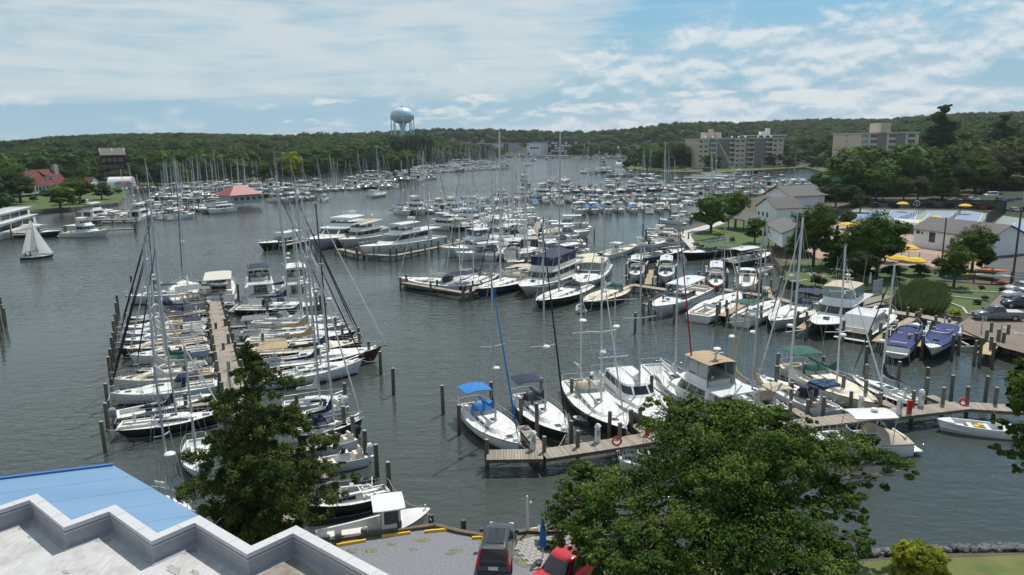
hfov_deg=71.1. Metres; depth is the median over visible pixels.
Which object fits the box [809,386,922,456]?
cabin cruiser
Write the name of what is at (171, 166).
tree
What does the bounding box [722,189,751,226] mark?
tree
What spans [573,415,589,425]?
rowing dinghy
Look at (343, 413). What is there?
mooring pile
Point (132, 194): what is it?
sailboat
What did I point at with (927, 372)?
mooring pile
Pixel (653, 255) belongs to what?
motorboat
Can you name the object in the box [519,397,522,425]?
mooring pile
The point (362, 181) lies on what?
sailboat
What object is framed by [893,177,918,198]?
tree
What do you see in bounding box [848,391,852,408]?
pier pile
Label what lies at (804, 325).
plank pier
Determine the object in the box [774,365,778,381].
mooring pile
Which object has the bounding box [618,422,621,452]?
pier pile
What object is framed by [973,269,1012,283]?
kayak rack
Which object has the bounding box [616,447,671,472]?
runabout
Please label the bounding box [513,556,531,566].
weeds
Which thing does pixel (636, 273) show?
motorboat
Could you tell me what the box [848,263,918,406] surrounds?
sailboat
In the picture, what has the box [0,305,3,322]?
mooring pile
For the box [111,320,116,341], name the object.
mooring pile
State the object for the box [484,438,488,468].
pier pile
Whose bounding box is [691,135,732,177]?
sailboat
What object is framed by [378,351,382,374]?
mooring pile
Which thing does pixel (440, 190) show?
sailboat
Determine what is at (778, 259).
club ground
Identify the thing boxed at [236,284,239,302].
mooring pile
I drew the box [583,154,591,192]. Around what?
sailboat
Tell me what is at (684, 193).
motor yacht
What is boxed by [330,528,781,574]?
dirt
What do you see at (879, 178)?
tree
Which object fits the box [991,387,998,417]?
pier pile
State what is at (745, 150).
apartment block
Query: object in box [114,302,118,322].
mooring pile
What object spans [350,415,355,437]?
mooring pile
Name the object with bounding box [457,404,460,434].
mooring pile
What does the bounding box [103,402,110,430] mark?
mooring pile
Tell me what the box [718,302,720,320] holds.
mooring pile
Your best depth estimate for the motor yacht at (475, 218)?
204.37 m
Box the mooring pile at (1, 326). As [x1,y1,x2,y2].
[0,315,3,331]
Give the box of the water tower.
[390,106,414,137]
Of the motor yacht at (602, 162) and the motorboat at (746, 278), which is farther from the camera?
the motor yacht at (602, 162)
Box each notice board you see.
[872,278,882,293]
[1013,272,1023,283]
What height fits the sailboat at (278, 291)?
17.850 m
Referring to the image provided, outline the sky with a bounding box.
[0,0,1023,140]
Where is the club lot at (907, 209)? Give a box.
[856,207,964,209]
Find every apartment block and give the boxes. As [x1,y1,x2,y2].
[98,148,126,175]
[684,129,784,168]
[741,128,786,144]
[832,123,920,157]
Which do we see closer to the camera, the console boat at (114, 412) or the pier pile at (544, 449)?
the pier pile at (544, 449)
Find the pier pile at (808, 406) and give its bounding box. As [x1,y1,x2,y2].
[806,399,809,414]
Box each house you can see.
[21,164,66,194]
[215,185,263,203]
[755,196,803,222]
[762,185,828,207]
[903,216,1023,255]
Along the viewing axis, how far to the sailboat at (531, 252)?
149.54 m
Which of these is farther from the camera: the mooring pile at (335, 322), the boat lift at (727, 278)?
the boat lift at (727, 278)
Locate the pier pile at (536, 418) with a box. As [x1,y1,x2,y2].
[535,402,538,437]
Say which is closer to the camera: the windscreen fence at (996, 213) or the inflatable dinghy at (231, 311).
the inflatable dinghy at (231, 311)
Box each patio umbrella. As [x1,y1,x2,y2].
[539,518,546,557]
[840,222,853,225]
[868,272,871,286]
[888,255,908,260]
[904,257,927,271]
[905,245,919,256]
[958,204,971,213]
[967,257,981,272]
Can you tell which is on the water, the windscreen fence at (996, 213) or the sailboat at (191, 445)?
the sailboat at (191, 445)
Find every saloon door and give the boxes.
[83,212,90,216]
[211,280,225,289]
[253,284,266,292]
[291,284,303,293]
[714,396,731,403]
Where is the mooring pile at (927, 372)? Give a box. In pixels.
[924,367,929,386]
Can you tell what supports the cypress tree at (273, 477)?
on the quay ground at (954, 555)
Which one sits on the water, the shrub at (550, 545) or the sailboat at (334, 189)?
the sailboat at (334, 189)
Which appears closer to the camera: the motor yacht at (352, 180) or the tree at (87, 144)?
the motor yacht at (352, 180)
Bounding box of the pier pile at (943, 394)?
[939,387,945,416]
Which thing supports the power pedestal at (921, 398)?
on the plank pier at (563, 452)
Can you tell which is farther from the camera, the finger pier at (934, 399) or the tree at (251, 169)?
the tree at (251, 169)
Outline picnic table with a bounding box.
[537,524,568,543]
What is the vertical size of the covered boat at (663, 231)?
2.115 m
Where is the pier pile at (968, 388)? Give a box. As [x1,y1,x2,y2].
[964,386,970,416]
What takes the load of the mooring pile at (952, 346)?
in the water
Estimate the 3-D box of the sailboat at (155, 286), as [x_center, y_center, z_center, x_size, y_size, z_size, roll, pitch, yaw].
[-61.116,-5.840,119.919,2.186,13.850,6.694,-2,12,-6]
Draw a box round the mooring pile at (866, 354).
[863,346,868,370]
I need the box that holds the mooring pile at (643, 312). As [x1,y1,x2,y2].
[642,303,644,322]
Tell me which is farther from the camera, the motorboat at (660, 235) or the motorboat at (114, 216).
the motorboat at (114, 216)
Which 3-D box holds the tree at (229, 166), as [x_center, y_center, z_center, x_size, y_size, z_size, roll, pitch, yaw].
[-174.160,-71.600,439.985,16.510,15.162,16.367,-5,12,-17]
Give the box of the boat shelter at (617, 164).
[615,162,623,166]
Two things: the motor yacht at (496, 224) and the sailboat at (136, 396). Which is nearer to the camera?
the sailboat at (136, 396)
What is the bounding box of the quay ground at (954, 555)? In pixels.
[370,528,1023,568]
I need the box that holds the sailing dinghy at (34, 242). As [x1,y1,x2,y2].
[19,216,53,260]
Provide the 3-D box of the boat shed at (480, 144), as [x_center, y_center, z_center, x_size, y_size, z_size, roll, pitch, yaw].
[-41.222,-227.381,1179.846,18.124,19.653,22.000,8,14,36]
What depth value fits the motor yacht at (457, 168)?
582.43 m
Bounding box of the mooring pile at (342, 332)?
[340,324,343,339]
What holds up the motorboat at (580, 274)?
on the water
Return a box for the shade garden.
[784,262,943,302]
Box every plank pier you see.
[10,222,136,239]
[204,291,303,528]
[278,233,314,250]
[334,229,498,261]
[399,274,481,300]
[486,402,1023,462]
[626,277,894,307]
[641,292,664,313]
[642,263,656,291]
[695,271,708,284]
[715,295,748,325]
[760,278,776,296]
[795,304,818,338]
[868,307,921,352]
[908,315,951,357]
[962,330,979,340]
[972,322,1010,366]
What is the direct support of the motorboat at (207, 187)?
on the water
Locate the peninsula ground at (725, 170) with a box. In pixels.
[624,163,828,173]
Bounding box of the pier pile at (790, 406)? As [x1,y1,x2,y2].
[788,401,792,417]
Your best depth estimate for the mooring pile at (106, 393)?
66.55 m
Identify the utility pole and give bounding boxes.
[941,217,947,258]
[1012,210,1022,282]
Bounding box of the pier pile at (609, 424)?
[607,410,611,438]
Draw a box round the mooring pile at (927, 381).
[924,377,929,404]
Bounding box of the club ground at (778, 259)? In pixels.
[679,184,1023,355]
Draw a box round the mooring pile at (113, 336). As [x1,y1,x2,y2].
[111,332,116,352]
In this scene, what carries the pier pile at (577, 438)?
in the water
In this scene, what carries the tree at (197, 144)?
on the hills
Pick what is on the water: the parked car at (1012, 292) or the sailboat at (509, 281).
the sailboat at (509, 281)
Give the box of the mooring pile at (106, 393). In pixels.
[103,383,109,408]
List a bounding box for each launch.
[307,478,390,519]
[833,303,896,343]
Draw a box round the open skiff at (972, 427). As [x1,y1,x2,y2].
[936,417,1023,439]
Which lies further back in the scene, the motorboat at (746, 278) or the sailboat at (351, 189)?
the sailboat at (351, 189)
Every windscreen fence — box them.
[835,203,855,215]
[862,198,996,209]
[986,199,1006,222]
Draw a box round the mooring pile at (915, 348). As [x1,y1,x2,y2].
[912,333,917,355]
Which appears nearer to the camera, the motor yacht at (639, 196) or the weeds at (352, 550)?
the weeds at (352, 550)
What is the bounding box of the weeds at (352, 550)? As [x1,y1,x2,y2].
[347,548,356,552]
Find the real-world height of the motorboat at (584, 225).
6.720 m
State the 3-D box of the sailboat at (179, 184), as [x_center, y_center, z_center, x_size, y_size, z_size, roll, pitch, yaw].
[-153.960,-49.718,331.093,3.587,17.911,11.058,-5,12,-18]
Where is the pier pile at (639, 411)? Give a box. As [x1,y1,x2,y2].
[638,407,641,424]
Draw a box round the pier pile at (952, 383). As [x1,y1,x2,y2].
[949,375,954,401]
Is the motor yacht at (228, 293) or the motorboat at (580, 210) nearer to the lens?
the motor yacht at (228, 293)
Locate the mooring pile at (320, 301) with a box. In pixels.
[319,295,322,314]
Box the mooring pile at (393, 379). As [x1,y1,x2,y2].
[391,368,394,394]
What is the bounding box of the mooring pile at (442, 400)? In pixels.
[440,385,444,414]
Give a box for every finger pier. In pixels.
[125,303,209,324]
[179,342,224,355]
[180,322,216,333]
[183,361,229,379]
[183,387,233,411]
[223,318,247,329]
[226,333,263,346]
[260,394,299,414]
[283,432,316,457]
[313,456,329,483]
[517,425,548,451]
[633,424,653,437]
[787,408,814,418]
[882,400,896,409]
[925,395,952,403]
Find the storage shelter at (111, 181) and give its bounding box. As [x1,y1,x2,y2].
[107,176,135,186]
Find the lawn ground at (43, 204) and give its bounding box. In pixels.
[1,176,259,213]
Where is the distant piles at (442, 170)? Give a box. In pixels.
[155,163,804,207]
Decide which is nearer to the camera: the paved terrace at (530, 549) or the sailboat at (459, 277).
the paved terrace at (530, 549)
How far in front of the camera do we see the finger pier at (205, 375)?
72.82 m
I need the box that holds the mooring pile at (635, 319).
[634,312,636,333]
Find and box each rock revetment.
[779,268,894,307]
[797,542,1023,558]
[962,318,1023,355]
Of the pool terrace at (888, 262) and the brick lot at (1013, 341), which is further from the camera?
the pool terrace at (888, 262)
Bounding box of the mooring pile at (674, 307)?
[672,304,675,322]
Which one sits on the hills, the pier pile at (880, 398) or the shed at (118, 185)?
the shed at (118, 185)
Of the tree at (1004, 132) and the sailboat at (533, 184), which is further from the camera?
the tree at (1004, 132)
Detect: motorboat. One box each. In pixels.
[94,209,113,222]
[101,210,123,222]
[115,213,128,222]
[150,193,156,199]
[153,203,161,211]
[156,191,163,199]
[157,205,188,219]
[167,209,194,219]
[180,197,189,206]
[187,197,196,206]
[202,183,209,189]
[204,190,210,197]
[207,192,216,207]
[262,188,271,196]
[294,192,306,200]
[298,187,309,194]
[305,192,315,199]
[318,194,329,201]
[352,184,361,189]
[375,181,384,188]
[392,204,410,214]
[443,212,471,223]
[497,219,512,235]
[504,237,522,260]
[505,218,531,229]
[513,245,537,268]
[518,232,538,247]
[523,216,544,226]
[525,200,536,215]
[533,227,557,254]
[539,228,579,239]
[540,220,575,230]
[540,232,585,245]
[543,196,549,203]
[544,219,591,237]
[545,206,590,228]
[554,192,563,204]
[557,234,588,257]
[561,190,571,200]
[563,247,580,258]
[571,202,579,210]
[571,245,591,258]
[572,256,612,284]
[574,193,586,214]
[575,194,586,203]
[576,253,598,268]
[587,201,599,214]
[595,190,604,199]
[595,242,637,259]
[600,201,612,213]
[612,171,619,176]
[613,195,619,202]
[613,203,624,213]
[616,185,625,199]
[623,195,634,202]
[627,202,638,213]
[627,237,665,250]
[628,255,644,282]
[630,244,684,263]
[642,203,653,213]
[645,194,653,201]
[645,229,679,239]
[646,188,659,198]
[646,225,675,233]
[649,231,684,240]
[652,235,687,246]
[653,203,664,212]
[658,255,674,283]
[659,215,686,224]
[660,191,670,196]
[666,198,679,207]
[667,193,678,201]
[668,204,678,212]
[671,185,679,196]
[673,214,692,221]
[675,211,693,219]
[680,195,698,212]
[682,238,734,259]
[701,180,711,188]
[706,188,720,196]
[707,260,724,293]
[714,182,721,188]
[719,186,733,195]
[719,235,770,268]
[722,182,730,188]
[731,182,741,188]
[731,185,751,195]
[734,267,757,291]
[750,266,772,275]
[753,182,760,187]
[778,175,789,185]
[788,178,801,184]
[800,178,810,184]
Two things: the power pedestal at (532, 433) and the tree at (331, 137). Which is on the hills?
the tree at (331, 137)
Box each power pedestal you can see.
[529,430,536,449]
[594,423,600,442]
[858,395,864,407]
[896,397,902,414]
[918,389,924,406]
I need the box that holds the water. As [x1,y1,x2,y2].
[0,155,1023,559]
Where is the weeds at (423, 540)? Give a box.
[413,537,430,542]
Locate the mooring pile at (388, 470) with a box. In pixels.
[385,461,391,491]
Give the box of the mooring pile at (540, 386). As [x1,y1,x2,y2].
[539,377,542,390]
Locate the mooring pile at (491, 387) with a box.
[489,381,492,400]
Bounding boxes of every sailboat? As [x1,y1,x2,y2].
[108,237,213,389]
[108,245,216,404]
[111,169,134,213]
[114,294,223,438]
[115,233,207,357]
[116,217,204,345]
[116,219,205,337]
[117,202,213,330]
[119,165,143,214]
[122,203,192,303]
[123,205,209,324]
[124,174,152,214]
[126,221,209,364]
[132,229,207,373]
[137,161,162,214]
[141,211,161,291]
[148,359,194,511]
[160,172,167,207]
[161,160,169,190]
[162,166,169,199]
[165,160,172,194]
[167,159,211,310]
[169,168,176,199]
[172,160,178,194]
[176,164,181,196]
[179,339,210,477]
[189,161,197,198]
[191,159,198,193]
[196,166,206,211]
[204,160,210,193]
[209,159,217,197]
[226,359,233,485]
[233,174,329,315]
[238,202,348,342]
[244,183,355,349]
[246,188,319,300]
[251,195,363,357]
[251,205,340,328]
[259,203,386,371]
[263,229,363,389]
[281,253,349,413]
[297,263,364,445]
[300,164,310,199]
[315,159,323,191]
[328,157,335,187]
[330,159,338,190]
[345,160,354,190]
[356,150,362,185]
[361,158,370,183]
[366,148,386,197]
[392,163,408,208]
[397,164,475,291]
[404,152,411,180]
[407,157,424,205]
[418,154,436,208]
[422,166,435,213]
[430,170,445,204]
[443,159,457,203]
[444,164,465,217]
[445,171,483,282]
[449,151,483,230]
[455,167,465,203]
[455,180,474,221]
[457,265,521,454]
[458,173,498,290]
[462,164,471,211]
[466,172,491,223]
[469,170,491,227]
[470,162,498,231]
[474,159,483,212]
[476,131,530,297]
[479,158,490,204]
[483,163,498,260]
[485,156,498,201]
[486,166,495,211]
[486,168,521,243]
[488,188,525,238]
[495,163,511,259]
[497,163,529,226]
[497,167,517,226]
[501,156,511,212]
[503,173,529,222]
[505,163,514,216]
[505,174,540,273]
[508,165,517,214]
[509,160,522,200]
[509,222,568,443]
[510,172,522,235]
[514,154,531,211]
[515,161,534,235]
[517,167,527,215]
[517,168,533,255]
[530,163,538,198]
[535,133,594,309]
[548,151,556,182]
[551,155,557,192]
[561,257,628,436]
[572,155,580,192]
[573,161,580,198]
[575,157,582,189]
[580,144,590,173]
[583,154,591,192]
[583,195,632,309]
[590,238,671,431]
[593,151,601,192]
[616,149,625,192]
[640,151,646,176]
[641,154,647,196]
[641,217,693,402]
[647,148,653,175]
[657,154,668,201]
[658,144,668,190]
[665,153,671,186]
[668,166,676,190]
[683,139,739,180]
[686,222,741,323]
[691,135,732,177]
[697,146,731,175]
[701,151,714,198]
[721,256,766,403]
[726,154,746,195]
[729,221,780,327]
[735,228,793,420]
[745,156,763,195]
[756,212,843,416]
[757,159,766,194]
[768,210,823,329]
[779,244,891,408]
[786,151,805,181]
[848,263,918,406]
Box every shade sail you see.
[891,218,960,221]
[892,219,919,222]
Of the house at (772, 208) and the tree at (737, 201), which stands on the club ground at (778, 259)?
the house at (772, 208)
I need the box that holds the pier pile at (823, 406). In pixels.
[821,396,825,415]
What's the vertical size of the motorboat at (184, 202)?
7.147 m
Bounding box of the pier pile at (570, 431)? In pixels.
[569,420,572,444]
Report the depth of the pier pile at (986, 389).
64.11 m
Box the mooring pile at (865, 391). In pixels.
[863,379,868,394]
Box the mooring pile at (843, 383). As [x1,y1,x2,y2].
[841,375,845,387]
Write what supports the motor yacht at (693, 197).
on the water
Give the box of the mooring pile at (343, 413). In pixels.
[341,405,345,422]
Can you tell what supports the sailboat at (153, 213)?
on the water
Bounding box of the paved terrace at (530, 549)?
[514,533,572,570]
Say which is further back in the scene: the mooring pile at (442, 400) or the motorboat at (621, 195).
the motorboat at (621, 195)
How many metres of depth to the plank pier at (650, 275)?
117.80 m
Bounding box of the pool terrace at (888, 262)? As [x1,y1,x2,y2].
[807,222,983,269]
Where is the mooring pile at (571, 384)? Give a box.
[570,378,573,392]
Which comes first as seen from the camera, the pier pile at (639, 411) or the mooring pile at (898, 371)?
the pier pile at (639, 411)
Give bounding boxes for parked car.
[476,522,518,574]
[983,191,998,195]
[999,294,1023,308]
[1001,287,1023,296]
[1002,198,1014,201]
[1003,281,1023,289]
[1006,207,1020,211]
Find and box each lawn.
[691,221,781,249]
[848,555,1023,574]
[889,283,999,315]
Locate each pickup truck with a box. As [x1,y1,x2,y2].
[532,536,600,574]
[970,304,1023,320]
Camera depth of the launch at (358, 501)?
47.04 m
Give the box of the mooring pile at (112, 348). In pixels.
[109,337,115,361]
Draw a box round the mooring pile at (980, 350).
[977,337,983,364]
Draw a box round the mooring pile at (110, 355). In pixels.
[108,348,113,374]
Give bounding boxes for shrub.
[213,489,270,544]
[257,518,284,537]
[544,536,557,550]
[884,537,951,574]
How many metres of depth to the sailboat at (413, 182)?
260.04 m
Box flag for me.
[752,171,762,193]
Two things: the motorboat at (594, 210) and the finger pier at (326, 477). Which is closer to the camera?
the finger pier at (326, 477)
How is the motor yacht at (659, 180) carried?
on the water
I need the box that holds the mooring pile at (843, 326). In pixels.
[841,320,845,341]
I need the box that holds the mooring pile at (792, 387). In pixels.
[789,382,793,399]
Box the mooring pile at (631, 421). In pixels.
[629,409,632,434]
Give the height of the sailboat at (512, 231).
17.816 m
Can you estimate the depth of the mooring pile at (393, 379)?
69.20 m
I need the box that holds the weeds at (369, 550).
[362,548,378,552]
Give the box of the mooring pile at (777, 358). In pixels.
[776,353,779,379]
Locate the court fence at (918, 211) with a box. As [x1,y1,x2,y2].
[899,209,922,220]
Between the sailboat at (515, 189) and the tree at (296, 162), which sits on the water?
the sailboat at (515, 189)
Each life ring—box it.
[612,436,621,445]
[959,397,967,405]
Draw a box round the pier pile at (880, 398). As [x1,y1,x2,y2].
[878,392,882,407]
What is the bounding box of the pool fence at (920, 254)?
[901,251,938,260]
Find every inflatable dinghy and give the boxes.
[206,281,228,285]
[224,293,236,306]
[228,301,246,313]
[575,304,586,313]
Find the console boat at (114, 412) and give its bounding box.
[108,385,210,424]
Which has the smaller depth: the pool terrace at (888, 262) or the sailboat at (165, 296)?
the sailboat at (165, 296)
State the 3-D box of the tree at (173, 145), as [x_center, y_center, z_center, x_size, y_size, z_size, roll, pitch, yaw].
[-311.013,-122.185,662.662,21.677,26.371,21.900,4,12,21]
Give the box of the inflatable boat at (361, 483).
[321,476,377,489]
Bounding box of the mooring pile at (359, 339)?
[358,333,360,346]
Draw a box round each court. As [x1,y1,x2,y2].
[854,211,881,219]
[888,212,916,220]
[925,213,951,218]
[956,213,981,220]
[1013,223,1023,230]
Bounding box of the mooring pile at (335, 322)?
[334,317,336,329]
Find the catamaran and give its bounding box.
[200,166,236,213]
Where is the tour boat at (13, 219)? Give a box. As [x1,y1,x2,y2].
[0,203,38,240]
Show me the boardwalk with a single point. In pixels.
(689, 241)
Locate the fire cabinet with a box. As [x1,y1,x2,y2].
[906,400,912,413]
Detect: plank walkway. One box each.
[865,294,892,305]
[890,308,958,323]
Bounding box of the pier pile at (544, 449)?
[542,436,545,466]
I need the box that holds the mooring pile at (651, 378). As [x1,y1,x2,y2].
[650,374,653,386]
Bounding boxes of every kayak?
[936,276,965,278]
[973,274,1013,277]
[977,269,1009,271]
[993,281,1009,283]
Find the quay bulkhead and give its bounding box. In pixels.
[322,513,773,555]
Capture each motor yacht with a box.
[59,212,109,237]
[76,199,107,222]
[125,199,149,221]
[174,189,183,206]
[182,186,191,198]
[192,187,204,205]
[202,270,234,302]
[210,178,218,193]
[216,181,224,193]
[223,179,230,188]
[244,247,276,303]
[248,180,255,189]
[254,183,262,191]
[257,229,310,250]
[267,180,274,187]
[268,182,289,202]
[278,184,298,202]
[281,252,313,301]
[283,181,299,194]
[297,173,309,191]
[307,205,388,249]
[311,178,323,188]
[338,214,386,247]
[347,176,359,186]
[358,208,449,257]
[363,167,373,178]
[367,175,377,182]
[370,170,381,179]
[380,171,391,178]
[389,171,399,178]
[405,187,426,214]
[407,170,423,180]
[429,208,462,230]
[430,193,449,212]
[440,216,506,256]
[446,197,463,212]
[452,165,463,171]
[454,231,502,260]
[456,204,487,222]
[463,193,480,209]
[473,197,490,212]
[484,213,505,235]
[491,195,506,212]
[495,187,511,200]
[497,159,510,168]
[515,184,532,199]
[518,231,583,295]
[520,174,530,185]
[532,177,552,198]
[560,177,570,193]
[588,189,598,203]
[599,154,606,164]
[601,190,614,206]
[603,176,612,191]
[604,184,615,196]
[614,178,623,187]
[626,181,635,191]
[632,177,640,186]
[633,189,644,202]
[635,172,647,191]
[647,175,659,191]
[652,266,714,316]
[653,175,663,186]
[659,327,754,419]
[672,178,681,186]
[678,187,690,200]
[680,180,691,190]
[688,189,699,203]
[689,179,700,189]
[692,184,706,197]
[721,175,732,185]
[731,167,744,177]
[741,168,754,188]
[760,174,774,188]
[776,174,787,183]
[809,260,878,335]
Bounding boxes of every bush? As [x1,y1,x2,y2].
[29,195,38,201]
[114,188,124,193]
[621,160,631,170]
[712,231,724,237]
[810,274,821,285]
[819,277,827,285]
[879,265,908,275]
[891,276,953,314]
[908,263,932,274]
[948,308,962,317]
[972,299,981,303]
[975,250,996,267]
[977,266,999,278]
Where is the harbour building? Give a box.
[0,463,388,574]
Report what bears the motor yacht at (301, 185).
on the water
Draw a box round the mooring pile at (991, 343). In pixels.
[987,336,993,359]
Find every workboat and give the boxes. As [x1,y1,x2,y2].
[14,218,61,236]
[315,491,430,538]
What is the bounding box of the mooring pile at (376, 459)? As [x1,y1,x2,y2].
[373,443,379,478]
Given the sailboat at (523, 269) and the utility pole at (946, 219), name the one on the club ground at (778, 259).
the utility pole at (946, 219)
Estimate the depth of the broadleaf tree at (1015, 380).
31.19 m
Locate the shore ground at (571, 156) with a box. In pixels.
[516,154,624,156]
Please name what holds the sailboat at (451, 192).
on the water
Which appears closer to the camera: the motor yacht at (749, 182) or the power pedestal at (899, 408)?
the power pedestal at (899, 408)
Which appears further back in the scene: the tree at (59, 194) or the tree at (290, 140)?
the tree at (290, 140)
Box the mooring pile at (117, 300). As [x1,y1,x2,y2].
[115,295,119,313]
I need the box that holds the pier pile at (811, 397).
[809,390,813,416]
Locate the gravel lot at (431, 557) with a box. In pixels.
[338,529,537,574]
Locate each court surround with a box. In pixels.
[851,209,987,225]
[996,216,1023,224]
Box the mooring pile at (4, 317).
[2,308,7,327]
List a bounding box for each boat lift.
[625,258,648,284]
[655,260,676,285]
[705,266,728,293]
[735,267,758,292]
[891,320,927,350]
[925,321,961,352]
[943,316,1002,350]
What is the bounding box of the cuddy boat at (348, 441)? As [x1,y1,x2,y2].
[306,425,361,457]
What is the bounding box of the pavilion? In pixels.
[728,211,766,230]
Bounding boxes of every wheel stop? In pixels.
[337,539,365,546]
[382,531,410,537]
[425,528,446,532]
[472,536,482,539]
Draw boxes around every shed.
[83,177,98,185]
[114,181,132,188]
[478,143,494,147]
[494,142,519,151]
[526,143,547,154]
[541,141,586,154]
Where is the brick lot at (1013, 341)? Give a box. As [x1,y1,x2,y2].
[957,294,1023,352]
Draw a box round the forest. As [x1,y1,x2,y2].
[0,111,1023,208]
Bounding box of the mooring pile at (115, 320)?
[113,314,117,333]
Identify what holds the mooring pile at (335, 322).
in the water
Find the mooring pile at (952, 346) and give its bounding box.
[950,334,955,357]
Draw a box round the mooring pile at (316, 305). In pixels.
[315,296,318,314]
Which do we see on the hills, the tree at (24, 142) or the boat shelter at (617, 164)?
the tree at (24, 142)
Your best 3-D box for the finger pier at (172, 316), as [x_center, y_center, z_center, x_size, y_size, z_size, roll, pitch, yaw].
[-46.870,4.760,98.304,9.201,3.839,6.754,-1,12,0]
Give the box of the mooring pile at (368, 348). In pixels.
[367,341,370,361]
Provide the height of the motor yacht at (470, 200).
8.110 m
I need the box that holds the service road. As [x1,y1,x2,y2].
[984,254,1023,280]
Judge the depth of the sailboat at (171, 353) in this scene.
74.89 m
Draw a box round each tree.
[0,140,14,148]
[0,153,17,163]
[0,159,36,191]
[0,168,20,195]
[2,172,36,203]
[8,154,32,169]
[17,139,30,146]
[27,147,37,151]
[35,140,47,145]
[38,184,80,208]
[43,163,69,180]
[44,141,57,147]
[50,145,77,153]
[51,139,72,147]
[59,176,101,203]
[60,165,82,179]
[69,159,80,168]
[71,147,99,157]
[75,155,105,177]
[76,162,99,178]
[77,139,97,150]
[77,158,89,166]
[79,138,105,148]
[92,183,114,199]
[103,140,120,147]
[113,137,124,143]
[125,164,150,186]
[142,139,159,146]
[146,163,165,184]
[160,161,188,183]
[165,141,183,149]
[174,340,361,545]
[177,141,193,148]
[189,140,203,148]
[192,161,214,182]
[199,143,209,148]
[214,159,242,180]
[242,161,254,178]
[249,161,255,171]
[252,160,273,184]
[258,140,274,148]
[273,144,290,151]
[280,151,304,183]
[283,138,295,142]
[296,132,309,136]
[303,160,321,180]
[309,133,318,138]
[316,131,329,137]
[322,143,342,149]
[325,135,338,140]
[331,132,339,137]
[340,153,354,170]
[343,143,367,163]
[347,132,357,137]
[349,140,366,146]
[366,143,392,168]
[367,148,382,169]
[375,135,388,145]
[382,153,404,177]
[389,135,397,150]
[389,136,400,151]
[395,135,409,152]
[398,150,423,175]
[403,134,420,156]
[409,133,421,159]
[413,133,438,165]
[450,141,459,150]
[538,390,919,574]
[626,151,636,160]
[629,157,639,168]
[639,152,654,170]
[653,147,674,168]
[669,143,691,168]
[683,156,690,167]
[690,191,732,230]
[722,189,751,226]
[743,217,766,242]
[781,232,816,265]
[792,201,837,265]
[803,150,813,162]
[814,157,822,167]
[815,185,833,202]
[818,206,838,219]
[819,225,848,270]
[825,183,849,206]
[834,215,887,273]
[838,210,857,228]
[839,184,863,201]
[840,251,883,281]
[847,207,914,277]
[849,193,872,212]
[856,165,895,198]
[874,181,892,198]
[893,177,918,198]
[900,172,918,180]
[908,176,932,198]
[917,104,961,149]
[920,153,943,181]
[925,153,961,198]
[931,257,941,269]
[933,243,977,286]
[945,222,1000,272]
[949,162,981,195]
[956,150,998,191]
[973,161,1008,192]
[982,113,1019,142]
[984,143,1023,189]
[987,356,1023,473]
[1005,172,1023,190]
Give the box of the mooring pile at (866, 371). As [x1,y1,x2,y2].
[864,364,868,379]
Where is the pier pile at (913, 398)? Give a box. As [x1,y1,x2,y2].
[911,390,916,418]
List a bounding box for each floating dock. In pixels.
[73,219,135,220]
[528,196,706,200]
[533,221,542,235]
[549,187,679,189]
[571,206,679,208]
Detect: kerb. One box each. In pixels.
[950,290,1001,292]
[951,296,982,299]
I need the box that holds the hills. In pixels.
[99,134,1023,217]
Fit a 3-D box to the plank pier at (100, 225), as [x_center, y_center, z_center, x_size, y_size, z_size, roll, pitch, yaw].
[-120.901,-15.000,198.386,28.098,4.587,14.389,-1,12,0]
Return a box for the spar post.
[526,496,531,530]
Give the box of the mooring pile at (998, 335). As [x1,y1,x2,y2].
[996,329,1000,351]
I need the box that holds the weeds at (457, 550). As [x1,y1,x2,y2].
[450,548,462,551]
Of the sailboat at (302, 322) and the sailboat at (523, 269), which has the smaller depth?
the sailboat at (302, 322)
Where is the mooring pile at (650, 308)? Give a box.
[649,299,651,318]
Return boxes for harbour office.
[765,217,813,255]
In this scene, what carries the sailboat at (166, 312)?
on the water
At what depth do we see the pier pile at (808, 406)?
60.34 m
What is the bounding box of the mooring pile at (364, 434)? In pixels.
[362,429,367,455]
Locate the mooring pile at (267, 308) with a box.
[265,299,268,315]
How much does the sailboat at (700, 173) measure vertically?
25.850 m
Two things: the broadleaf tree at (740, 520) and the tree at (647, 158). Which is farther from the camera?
the tree at (647, 158)
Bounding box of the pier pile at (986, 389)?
[983,375,989,402]
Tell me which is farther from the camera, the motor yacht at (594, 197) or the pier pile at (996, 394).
the motor yacht at (594, 197)
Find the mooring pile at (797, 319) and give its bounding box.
[796,311,799,331]
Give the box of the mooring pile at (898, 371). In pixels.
[895,361,901,388]
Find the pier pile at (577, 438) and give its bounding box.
[575,430,579,461]
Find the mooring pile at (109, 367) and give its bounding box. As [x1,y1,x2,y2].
[106,356,112,384]
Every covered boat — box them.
[532,199,538,204]
[637,202,644,209]
[646,226,673,230]
[650,230,676,234]
[883,318,922,358]
[924,322,961,357]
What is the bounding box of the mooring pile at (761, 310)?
[759,305,762,324]
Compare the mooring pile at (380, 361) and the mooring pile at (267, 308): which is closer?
the mooring pile at (380, 361)
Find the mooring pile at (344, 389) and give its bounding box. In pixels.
[342,382,347,408]
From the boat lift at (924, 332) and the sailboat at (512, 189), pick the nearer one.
the boat lift at (924, 332)
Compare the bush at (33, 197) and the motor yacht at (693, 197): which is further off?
the bush at (33, 197)
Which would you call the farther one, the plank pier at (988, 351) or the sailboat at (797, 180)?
the sailboat at (797, 180)
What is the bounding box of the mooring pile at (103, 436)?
[99,421,107,452]
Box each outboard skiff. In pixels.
[301,395,348,420]
[318,443,373,472]
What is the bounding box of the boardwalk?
[677,221,726,249]
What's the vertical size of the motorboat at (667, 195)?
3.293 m

